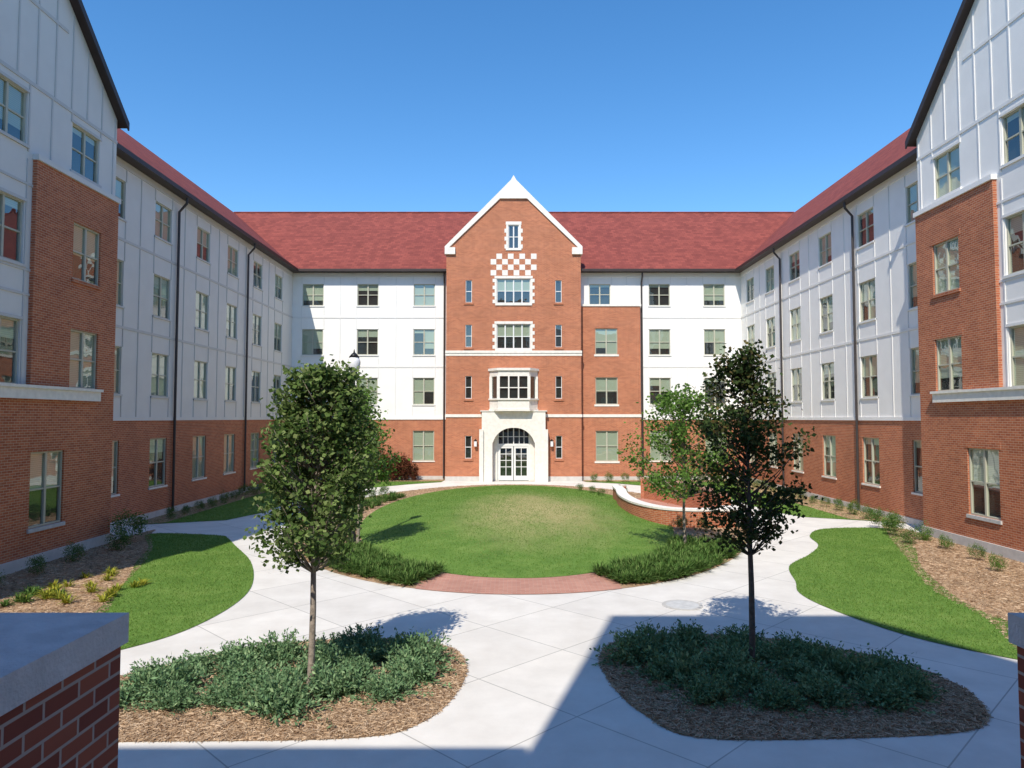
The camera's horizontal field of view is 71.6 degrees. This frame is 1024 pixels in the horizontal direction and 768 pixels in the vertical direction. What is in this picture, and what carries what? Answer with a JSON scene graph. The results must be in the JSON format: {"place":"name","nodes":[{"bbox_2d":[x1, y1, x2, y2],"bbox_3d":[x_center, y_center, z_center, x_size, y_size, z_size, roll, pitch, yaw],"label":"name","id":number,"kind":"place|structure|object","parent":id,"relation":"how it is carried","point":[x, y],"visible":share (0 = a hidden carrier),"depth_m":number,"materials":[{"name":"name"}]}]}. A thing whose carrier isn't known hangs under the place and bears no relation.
{"place":"outdoors","nodes":[
{"label":"outdoors","id":0,"kind":"place"},
{"bbox_2d":[94,532,253,648],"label":"lawn","id":1,"kind":"structure","parent":0,"point":[195,579],"depth_m":16.50,"materials":[{"name":"green plant"}]},
{"bbox_2d":[130,479,443,524],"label":"lawn","id":2,"kind":"structure","parent":0,"point":[233,510],"depth_m":30.20,"materials":[{"name":"green plant"}]},
{"bbox_2d":[131,490,265,524],"bbox_3d":[-13.444,5.537,34.743,1.210,0.038,18.137,0,-3,0],"label":"mulch bed","id":3,"kind":"object","parent":2,"relation":"on","point":[163,517],"visible":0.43,"depth_m":29.81,"materials":[{"name":"brown wood"}]},
{"bbox_2d":[324,479,442,481],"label":"mulch bed","id":4,"kind":"object","parent":2,"relation":"on","point":[413,480],"visible":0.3,"depth_m":44.06,"materials":[{"name":"brown wood"}]},
{"bbox_2d":[386,454,403,480],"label":"red leaved shrub","id":5,"kind":"object","parent":4,"relation":"on","point":[393,473],"visible":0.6,"depth_m":43.75,"materials":[{"name":"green plant"}]},
{"bbox_2d":[396,453,412,479],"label":"red leaved shrub","id":6,"kind":"object","parent":4,"relation":"on","point":[405,466],"visible":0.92,"depth_m":43.83,"materials":[{"name":"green plant"}]},
{"bbox_2d":[408,461,418,480],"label":"red leaved shrub","id":7,"kind":"object","parent":4,"relation":"on","point":[415,470],"visible":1,"depth_m":43.91,"materials":[{"name":"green plant"}]},
{"bbox_2d":[360,485,673,577],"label":"lawn","id":8,"kind":"structure","parent":0,"point":[513,531],"depth_m":23.30,"materials":[{"name":"green plant"}]},
{"bbox_2d":[416,572,621,593],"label":"brick paving","id":9,"kind":"structure","parent":0,"point":[587,582],"depth_m":16.60,"materials":[{"name":"brick"}]},
{"bbox_2d":[82,0,962,211],"label":"sky","id":10,"kind":"structure","parent":0,"point":[262,105],"materials":[{"name":"blue"}]},
{"bbox_2d":[110,480,1020,767],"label":"concrete paving","id":11,"kind":"structure","parent":0,"point":[536,690],"depth_m":11.43,"materials":[{"name":"concrete"}]},
{"bbox_2d":[0,613,128,767],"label":"brick pier","id":12,"kind":"structure","parent":11,"relation":"on","point":[59,688],"depth_m":2.60,"materials":[{"name":"brick"}]},
{"bbox_2d":[0,529,155,612],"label":"mulch bed","id":13,"kind":"object","parent":11,"relation":"on","point":[95,562],"visible":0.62,"depth_m":17.30,"materials":[{"name":"brown wood"}]},
{"bbox_2d":[0,584,70,606],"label":"liriope groundcover","id":14,"kind":"object","parent":13,"relation":"on","point":[31,590],"visible":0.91,"depth_m":15.35,"materials":[{"name":"green plant"}]},
{"bbox_2d":[25,553,49,574],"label":"evergreen shrub","id":15,"kind":"object","parent":13,"relation":"on","point":[36,561],"visible":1,"depth_m":17.60,"materials":[{"name":"green plant"}]},
{"bbox_2d":[60,539,86,561],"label":"evergreen shrub","id":16,"kind":"object","parent":13,"relation":"on","point":[79,549],"visible":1,"depth_m":19.24,"materials":[{"name":"green plant"}]},
{"bbox_2d":[14,566,149,603],"bbox_3d":[-9.561,4.559,16.296,2.444,0.230,3.402,0,-3,0],"label":"liriope groundcover","id":17,"kind":"object","parent":13,"relation":"on","point":[49,592],"visible":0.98,"depth_m":15.82,"materials":[{"name":"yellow plant"}]},
{"bbox_2d":[100,527,135,550],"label":"evergreen shrub","id":18,"kind":"object","parent":13,"relation":"on","point":[122,537],"visible":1,"depth_m":20.92,"materials":[{"name":"green plant"}]},
{"bbox_2d":[106,508,147,538],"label":"evergreen shrub","id":19,"kind":"object","parent":13,"relation":"on","point":[132,519],"visible":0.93,"depth_m":22.22,"materials":[{"name":"green plant"}]},
{"bbox_2d":[118,637,468,742],"bbox_3d":[-3.857,4.389,10.507,6.408,0.039,4.191,0,-3,0],"label":"mulch bed","id":20,"kind":"object","parent":11,"relation":"on","point":[352,719],"visible":0.26,"depth_m":9.16,"materials":[{"name":"brown wood"}]},
{"bbox_2d":[119,680,163,708],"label":"juniper shrub","id":21,"kind":"object","parent":20,"relation":"on","point":[128,692],"visible":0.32,"depth_m":9.64,"materials":[{"name":"green plant"}]},
{"bbox_2d":[120,656,171,687],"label":"juniper shrub","id":22,"kind":"object","parent":20,"relation":"on","point":[134,667],"visible":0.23,"depth_m":10.55,"materials":[{"name":"green plant"}]},
{"bbox_2d":[124,676,207,716],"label":"juniper shrub","id":23,"kind":"object","parent":20,"relation":"on","point":[175,697],"visible":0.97,"depth_m":9.49,"materials":[{"name":"green plant"}]},
{"bbox_2d":[120,652,219,703],"bbox_3d":[-4.975,4.150,10.160,1.495,0.519,1.360,1,-3,-10],"label":"juniper shrub","id":24,"kind":"object","parent":20,"relation":"on","point":[158,678],"visible":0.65,"depth_m":10.03,"materials":[{"name":"green plant"}]},
{"bbox_2d":[165,647,222,676],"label":"juniper shrub","id":25,"kind":"object","parent":20,"relation":"on","point":[204,660],"visible":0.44,"depth_m":10.90,"materials":[{"name":"green plant"}]},
{"bbox_2d":[189,670,257,714],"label":"juniper shrub","id":26,"kind":"object","parent":20,"relation":"on","point":[220,695],"visible":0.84,"depth_m":9.65,"materials":[{"name":"green plant"}]},
{"bbox_2d":[188,636,282,682],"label":"juniper shrub","id":27,"kind":"object","parent":20,"relation":"on","point":[220,657],"visible":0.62,"depth_m":11.11,"materials":[{"name":"green plant"}]},
{"bbox_2d":[202,652,275,688],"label":"juniper shrub","id":28,"kind":"object","parent":20,"relation":"on","point":[249,666],"visible":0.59,"depth_m":10.50,"materials":[{"name":"green plant"}]},
{"bbox_2d":[233,661,306,702],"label":"juniper shrub","id":29,"kind":"object","parent":20,"relation":"on","point":[264,670],"visible":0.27,"depth_m":10.22,"materials":[{"name":"green plant"}]},
{"bbox_2d":[225,664,333,728],"bbox_3d":[-3.021,4.107,9.440,1.479,0.537,1.345,0,-3,-7],"label":"juniper shrub","id":30,"kind":"object","parent":20,"relation":"on","point":[274,698],"visible":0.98,"depth_m":9.38,"materials":[{"name":"green plant"}]},
{"bbox_2d":[239,627,324,668],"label":"juniper shrub","id":31,"kind":"object","parent":20,"relation":"on","point":[287,650],"visible":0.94,"depth_m":11.30,"materials":[{"name":"green plant"}]},
{"bbox_2d":[288,650,336,683],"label":"juniper shrub","id":32,"kind":"object","parent":20,"relation":"on","point":[304,663],"visible":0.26,"depth_m":10.57,"materials":[{"name":"green plant"}]},
{"bbox_2d":[241,354,394,685],"bbox_3d":[-2.828,1.987,10.352,1.939,4.826,2.253,-1,-3,28],"label":"maple tree","id":33,"kind":"object","parent":20,"relation":"on","point":[324,435],"visible":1,"depth_m":10.12,"materials":[{"name":"green plant"}]},
{"bbox_2d":[300,632,346,659],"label":"juniper shrub","id":34,"kind":"object","parent":20,"relation":"on","point":[333,641],"visible":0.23,"depth_m":11.72,"materials":[{"name":"green plant"}]},
{"bbox_2d":[297,656,375,705],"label":"juniper shrub","id":35,"kind":"object","parent":20,"relation":"on","point":[337,684],"visible":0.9,"depth_m":9.95,"materials":[{"name":"green plant"}]},
{"bbox_2d":[315,636,365,665],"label":"juniper shrub","id":36,"kind":"object","parent":20,"relation":"on","point":[338,652],"visible":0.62,"depth_m":11.09,"materials":[{"name":"green plant"}]},
{"bbox_2d":[327,651,390,680],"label":"juniper shrub","id":37,"kind":"object","parent":20,"relation":"on","point":[367,668],"visible":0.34,"depth_m":10.65,"materials":[{"name":"green plant"}]},
{"bbox_2d":[331,623,397,650],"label":"juniper shrub","id":38,"kind":"object","parent":20,"relation":"on","point":[349,636],"visible":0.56,"depth_m":11.97,"materials":[{"name":"green plant"}]},
{"bbox_2d":[343,632,401,667],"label":"juniper shrub","id":39,"kind":"object","parent":20,"relation":"on","point":[373,654],"visible":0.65,"depth_m":11.39,"materials":[{"name":"green plant"}]},
{"bbox_2d":[348,665,434,712],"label":"juniper shrub","id":40,"kind":"object","parent":20,"relation":"on","point":[384,686],"visible":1,"depth_m":9.90,"materials":[{"name":"green plant"}]},
{"bbox_2d":[385,628,430,650],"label":"juniper shrub","id":41,"kind":"object","parent":20,"relation":"on","point":[398,638],"visible":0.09,"depth_m":12.00,"materials":[{"name":"green plant"}]},
{"bbox_2d":[380,642,456,688],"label":"juniper shrub","id":42,"kind":"object","parent":20,"relation":"on","point":[425,667],"visible":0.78,"depth_m":10.59,"materials":[{"name":"green plant"}]},
{"bbox_2d":[376,626,468,669],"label":"juniper shrub","id":43,"kind":"object","parent":20,"relation":"on","point":[410,642],"visible":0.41,"depth_m":11.28,"materials":[{"name":"green plant"}]},
{"bbox_2d":[290,484,746,589],"bbox_3d":[0.153,5.261,28.691,16.687,0.039,26.020,0,-3,0],"label":"mulch bed","id":44,"kind":"object","parent":11,"relation":"on","point":[676,530],"visible":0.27,"depth_m":24.50,"materials":[{"name":"brown wood"}]},
{"bbox_2d":[346,349,360,542],"bbox_3d":[-4.950,1.935,22.133,0.400,6.050,0.400,0,-3,0],"label":"street lamp","id":45,"kind":"object","parent":44,"relation":"on","point":[354,359],"visible":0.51,"depth_m":22.11,"materials":[{"name":"metal"}]},
{"bbox_2d":[328,491,406,532],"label":"liriope groundcover","id":46,"kind":"object","parent":44,"relation":"on","point":[377,501],"visible":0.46,"depth_m":32.78,"materials":[{"name":"green plant"}]},
{"bbox_2d":[337,385,409,542],"bbox_3d":[-4.481,2.477,21.343,2.992,4.917,2.272,1,-3,-24],"label":"maple tree","id":47,"kind":"object","parent":44,"relation":"on","point":[380,474],"visible":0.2,"depth_m":21.23,"materials":[{"name":"green plant"}]},
{"bbox_2d":[305,539,449,585],"bbox_3d":[-3.726,4.587,18.658,2.724,0.401,5.791,2,-4,-38],"label":"liriope groundcover","id":48,"kind":"object","parent":44,"relation":"on","point":[366,560],"visible":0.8,"depth_m":17.70,"materials":[{"name":"green plant"}]},
{"bbox_2d":[588,532,752,583],"bbox_3d":[4.440,4.609,19.176,2.842,0.406,6.874,-2,-3,34],"label":"liriope groundcover","id":49,"kind":"object","parent":44,"relation":"on","point":[676,557],"visible":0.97,"depth_m":18.11,"materials":[{"name":"green plant"}]},
{"bbox_2d":[612,484,736,527],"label":"brick planter wall","id":50,"kind":"structure","parent":44,"relation":"on","point":[654,513],"depth_m":26.00,"materials":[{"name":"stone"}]},
{"bbox_2d":[617,383,742,543],"bbox_3d":[4.983,2.441,21.006,3.822,4.975,3.032,0,-3,0],"label":"maple tree","id":51,"kind":"object","parent":44,"relation":"on","point":[677,428],"visible":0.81,"depth_m":20.91,"materials":[{"name":"green plant"}]},
{"bbox_2d":[662,600,702,610],"bbox_3d":[3.550,4.606,14.797,0.840,0.014,0.840,0,-3,0],"label":"manhole cover","id":52,"kind":"object","parent":11,"relation":"on","point":[684,605],"visible":1,"depth_m":14.73,"materials":[{"name":"metal"}]},
{"bbox_2d":[597,633,993,741],"bbox_3d":[3.957,4.398,10.703,5.200,0.039,4.305,0,-3,0],"label":"mulch bed","id":53,"kind":"object","parent":11,"relation":"on","point":[963,710],"visible":0.36,"depth_m":9.27,"materials":[{"name":"brown wood"}]},
{"bbox_2d":[589,626,667,668],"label":"juniper shrub","id":54,"kind":"object","parent":53,"relation":"on","point":[633,649],"visible":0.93,"depth_m":11.33,"materials":[{"name":"green plant"}]},
{"bbox_2d":[612,618,679,646],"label":"juniper shrub","id":55,"kind":"object","parent":53,"relation":"on","point":[650,631],"visible":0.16,"depth_m":12.03,"materials":[{"name":"green plant"}]},
{"bbox_2d":[620,641,710,692],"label":"juniper shrub","id":56,"kind":"object","parent":53,"relation":"on","point":[666,665],"visible":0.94,"depth_m":10.47,"materials":[{"name":"green plant"}]},
{"bbox_2d":[651,629,711,669],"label":"juniper shrub","id":57,"kind":"object","parent":53,"relation":"on","point":[676,645],"visible":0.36,"depth_m":11.51,"materials":[{"name":"green plant"}]},
{"bbox_2d":[665,618,712,648],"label":"juniper shrub","id":58,"kind":"object","parent":53,"relation":"on","point":[691,630],"visible":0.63,"depth_m":12.19,"materials":[{"name":"green plant"}]},
{"bbox_2d":[663,666,756,713],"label":"juniper shrub","id":59,"kind":"object","parent":53,"relation":"on","point":[707,689],"visible":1,"depth_m":9.69,"materials":[{"name":"green plant"}]},
{"bbox_2d":[703,630,760,658],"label":"juniper shrub","id":60,"kind":"object","parent":53,"relation":"on","point":[729,643],"visible":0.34,"depth_m":11.65,"materials":[{"name":"green plant"}]},
{"bbox_2d":[686,640,782,696],"bbox_3d":[3.275,4.199,10.771,1.365,0.474,1.500,2,-3,-36],"label":"juniper shrub","id":61,"kind":"object","parent":53,"relation":"on","point":[710,662],"visible":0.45,"depth_m":10.83,"materials":[{"name":"green plant"}]},
{"bbox_2d":[710,623,770,648],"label":"juniper shrub","id":62,"kind":"object","parent":53,"relation":"on","point":[743,634],"visible":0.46,"depth_m":12.16,"materials":[{"name":"green plant"}]},
{"bbox_2d":[684,339,823,663],"bbox_3d":[3.826,1.860,11.404,2.274,5.181,1.819,0,-3,0],"label":"maple tree","id":63,"kind":"object","parent":53,"relation":"on","point":[741,374],"visible":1,"depth_m":11.26,"materials":[{"name":"green plant"}]},
{"bbox_2d":[714,657,793,695],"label":"juniper shrub","id":64,"kind":"object","parent":53,"relation":"on","point":[752,674],"visible":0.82,"depth_m":10.19,"materials":[{"name":"green plant"}]},
{"bbox_2d":[738,637,810,667],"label":"juniper shrub","id":65,"kind":"object","parent":53,"relation":"on","point":[766,651],"visible":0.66,"depth_m":11.26,"materials":[{"name":"green plant"}]},
{"bbox_2d":[734,671,828,719],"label":"juniper shrub","id":66,"kind":"object","parent":53,"relation":"on","point":[777,698],"visible":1,"depth_m":9.54,"materials":[{"name":"green plant"}]},
{"bbox_2d":[772,629,820,652],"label":"juniper shrub","id":67,"kind":"object","parent":53,"relation":"on","point":[787,641],"visible":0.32,"depth_m":11.76,"materials":[{"name":"green plant"}]},
{"bbox_2d":[766,654,834,685],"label":"juniper shrub","id":68,"kind":"object","parent":53,"relation":"on","point":[790,670],"visible":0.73,"depth_m":10.58,"materials":[{"name":"green plant"}]},
{"bbox_2d":[787,636,844,672],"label":"juniper shrub","id":69,"kind":"object","parent":53,"relation":"on","point":[816,645],"visible":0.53,"depth_m":11.15,"materials":[{"name":"green plant"}]},
{"bbox_2d":[771,662,884,720],"bbox_3d":[4.291,4.165,9.758,1.230,0.452,1.279,1,-3,-15],"label":"juniper shrub","id":70,"kind":"object","parent":53,"relation":"on","point":[826,689],"visible":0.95,"depth_m":9.66,"materials":[{"name":"green plant"}]},
{"bbox_2d":[798,643,900,687],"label":"juniper shrub","id":71,"kind":"object","parent":53,"relation":"on","point":[848,664],"visible":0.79,"depth_m":10.46,"materials":[{"name":"green plant"}]},
{"bbox_2d":[841,669,941,717],"bbox_3d":[5.074,4.172,9.719,1.326,0.431,1.378,-1,-3,25],"label":"juniper shrub","id":72,"kind":"object","parent":53,"relation":"on","point":[893,695],"visible":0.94,"depth_m":9.63,"materials":[{"name":"green plant"}]},
{"bbox_2d":[854,645,941,687],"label":"juniper shrub","id":73,"kind":"object","parent":53,"relation":"on","point":[884,660],"visible":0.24,"depth_m":10.64,"materials":[{"name":"green plant"}]},
{"bbox_2d":[863,661,949,704],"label":"juniper shrub","id":74,"kind":"object","parent":53,"relation":"on","point":[924,692],"visible":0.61,"depth_m":9.89,"materials":[{"name":"green plant"}]},
{"bbox_2d":[884,525,1023,649],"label":"mulch bed","id":75,"kind":"object","parent":11,"relation":"on","point":[959,572],"visible":0.81,"depth_m":17.44,"materials":[{"name":"brown wood"}]},
{"bbox_2d":[883,512,907,532],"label":"evergreen shrub","id":76,"kind":"object","parent":75,"relation":"on","point":[894,518],"visible":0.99,"depth_m":23.35,"materials":[{"name":"green plant"}]},
{"bbox_2d":[900,528,920,544],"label":"evergreen shrub","id":77,"kind":"object","parent":75,"relation":"on","point":[910,532],"visible":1,"depth_m":21.96,"materials":[{"name":"green plant"}]},
{"bbox_2d":[912,519,935,540],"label":"evergreen shrub","id":78,"kind":"object","parent":75,"relation":"on","point":[928,535],"visible":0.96,"depth_m":22.57,"materials":[{"name":"green plant"}]},
{"bbox_2d":[937,534,957,548],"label":"evergreen shrub","id":79,"kind":"object","parent":75,"relation":"on","point":[942,542],"visible":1,"depth_m":21.05,"materials":[{"name":"green plant"}]},
{"bbox_2d":[966,543,987,558],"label":"evergreen shrub","id":80,"kind":"object","parent":75,"relation":"on","point":[979,553],"visible":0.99,"depth_m":19.37,"materials":[{"name":"green plant"}]},
{"bbox_2d":[985,551,1008,570],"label":"evergreen shrub","id":81,"kind":"object","parent":75,"relation":"on","point":[997,564],"visible":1,"depth_m":17.97,"materials":[{"name":"green plant"}]},
{"bbox_2d":[1008,613,1023,767],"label":"brick pier","id":82,"kind":"structure","parent":11,"relation":"on","point":[1015,628],"depth_m":2.90,"materials":[{"name":"brick"}]},
{"bbox_2d":[636,498,687,507],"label":"brick paving","id":83,"kind":"structure","parent":0,"point":[656,502],"depth_m":32.16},
{"bbox_2d":[640,477,730,507],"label":"brick seat wall","id":84,"kind":"structure","parent":83,"relation":"on","point":[690,502],"depth_m":31.77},
{"bbox_2d":[585,480,897,520],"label":"lawn","id":85,"kind":"structure","parent":0,"point":[806,510],"depth_m":30.39,"materials":[{"name":"green plant"}]},
{"bbox_2d":[736,482,900,522],"bbox_3d":[13.755,5.548,34.985,1.795,0.038,17.621,0,-3,0],"label":"mulch bed","id":86,"kind":"object","parent":85,"relation":"on","point":[845,512],"visible":0.34,"depth_m":30.13,"materials":[{"name":"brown wood"}]},
{"bbox_2d":[845,498,860,514],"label":"evergreen shrub","id":87,"kind":"object","parent":86,"relation":"on","point":[851,505],"visible":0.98,"depth_m":28.49,"materials":[{"name":"green plant"}]},
{"bbox_2d":[789,527,1016,658],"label":"lawn","id":88,"kind":"structure","parent":0,"point":[869,575],"depth_m":15.89,"materials":[{"name":"green plant"}]},
{"bbox_2d":[866,506,886,526],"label":"evergreen shrub","id":89,"kind":"object","parent":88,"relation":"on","point":[877,518],"visible":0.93,"depth_m":25.06,"materials":[{"name":"green plant"}]},
{"label":"ground","id":90,"kind":"structure","parent":0,"visible":0},
{"bbox_2d":[0,0,118,575],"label":"walls","id":91,"kind":"structure","parent":90,"relation":"on","point":[57,300],"depth_m":19.68,"materials":[{"name":"brick"}]},
{"bbox_2d":[0,75,98,528],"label":"windows","id":92,"kind":"structure","parent":91,"relation":"attached to","point":[45,488],"depth_m":19.34,"materials":[{"name":"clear glass"}]},
{"bbox_2d":[0,0,120,533],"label":"trim","id":93,"kind":"structure","parent":91,"relation":"attached to","point":[20,390],"depth_m":19.36,"materials":[{"name":"paint"}]},
{"bbox_2d":[69,0,129,130],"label":"roof","id":94,"kind":"structure","parent":91,"relation":"on","point":[81,15],"depth_m":21.63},
{"bbox_2d":[110,128,923,529],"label":"brick residence hall","id":95,"kind":"structure","parent":90,"relation":"on","point":[512,330],"depth_m":43.51,"materials":[{"name":"brick"}]},
{"bbox_2d":[111,177,281,494],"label":"left wing windows","id":96,"kind":"structure","parent":95,"relation":"in","point":[162,214],"depth_m":31.81,"materials":[{"name":"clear glass"}]},
{"bbox_2d":[301,284,434,460],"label":"back windows","id":97,"kind":"structure","parent":95,"relation":"in","point":[313,294],"depth_m":45.29,"materials":[{"name":"clear glass"}]},
{"bbox_2d":[488,368,538,413],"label":"oriel window","id":98,"kind":"structure","parent":95,"relation":"in","point":[511,390],"depth_m":43.35,"materials":[{"name":"paint"}]},
{"bbox_2d":[465,225,561,457],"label":"tower windows","id":99,"kind":"structure","parent":95,"relation":"in","point":[509,336],"depth_m":44.33,"materials":[{"name":"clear glass"}]},
{"bbox_2d":[474,410,553,481],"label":"entrance portal","id":100,"kind":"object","parent":95,"relation":"in","point":[512,447],"depth_m":43.51,"materials":[{"name":"stone"}]},
{"bbox_2d":[589,284,617,460],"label":"brick bay windows","id":101,"kind":"structure","parent":95,"relation":"in","point":[605,339],"depth_m":44.77,"materials":[{"name":"clear glass"}]},
{"bbox_2d":[649,284,725,460],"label":"back right windows","id":102,"kind":"structure","parent":95,"relation":"in","point":[659,294],"depth_m":45.29,"materials":[{"name":"clear glass"}]},
{"bbox_2d":[747,181,922,493],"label":"right wing windows","id":103,"kind":"structure","parent":95,"relation":"in","point":[865,220],"depth_m":29.85,"materials":[{"name":"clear glass"}]},
{"bbox_2d":[915,0,1023,562],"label":"walls","id":104,"kind":"structure","parent":90,"relation":"on","point":[973,309],"depth_m":21.23,"materials":[{"name":"brick"}]},
{"bbox_2d":[905,0,974,148],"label":"roof","id":105,"kind":"structure","parent":104,"relation":"on","point":[942,62],"depth_m":22.84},
{"bbox_2d":[913,0,1023,524],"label":"trim","id":106,"kind":"structure","parent":104,"relation":"attached to","point":[999,393],"depth_m":20.89,"materials":[{"name":"paint"}]},
{"bbox_2d":[934,105,1023,519],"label":"windows","id":107,"kind":"structure","parent":104,"relation":"attached to","point":[984,483],"depth_m":21.17,"materials":[{"name":"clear glass"}]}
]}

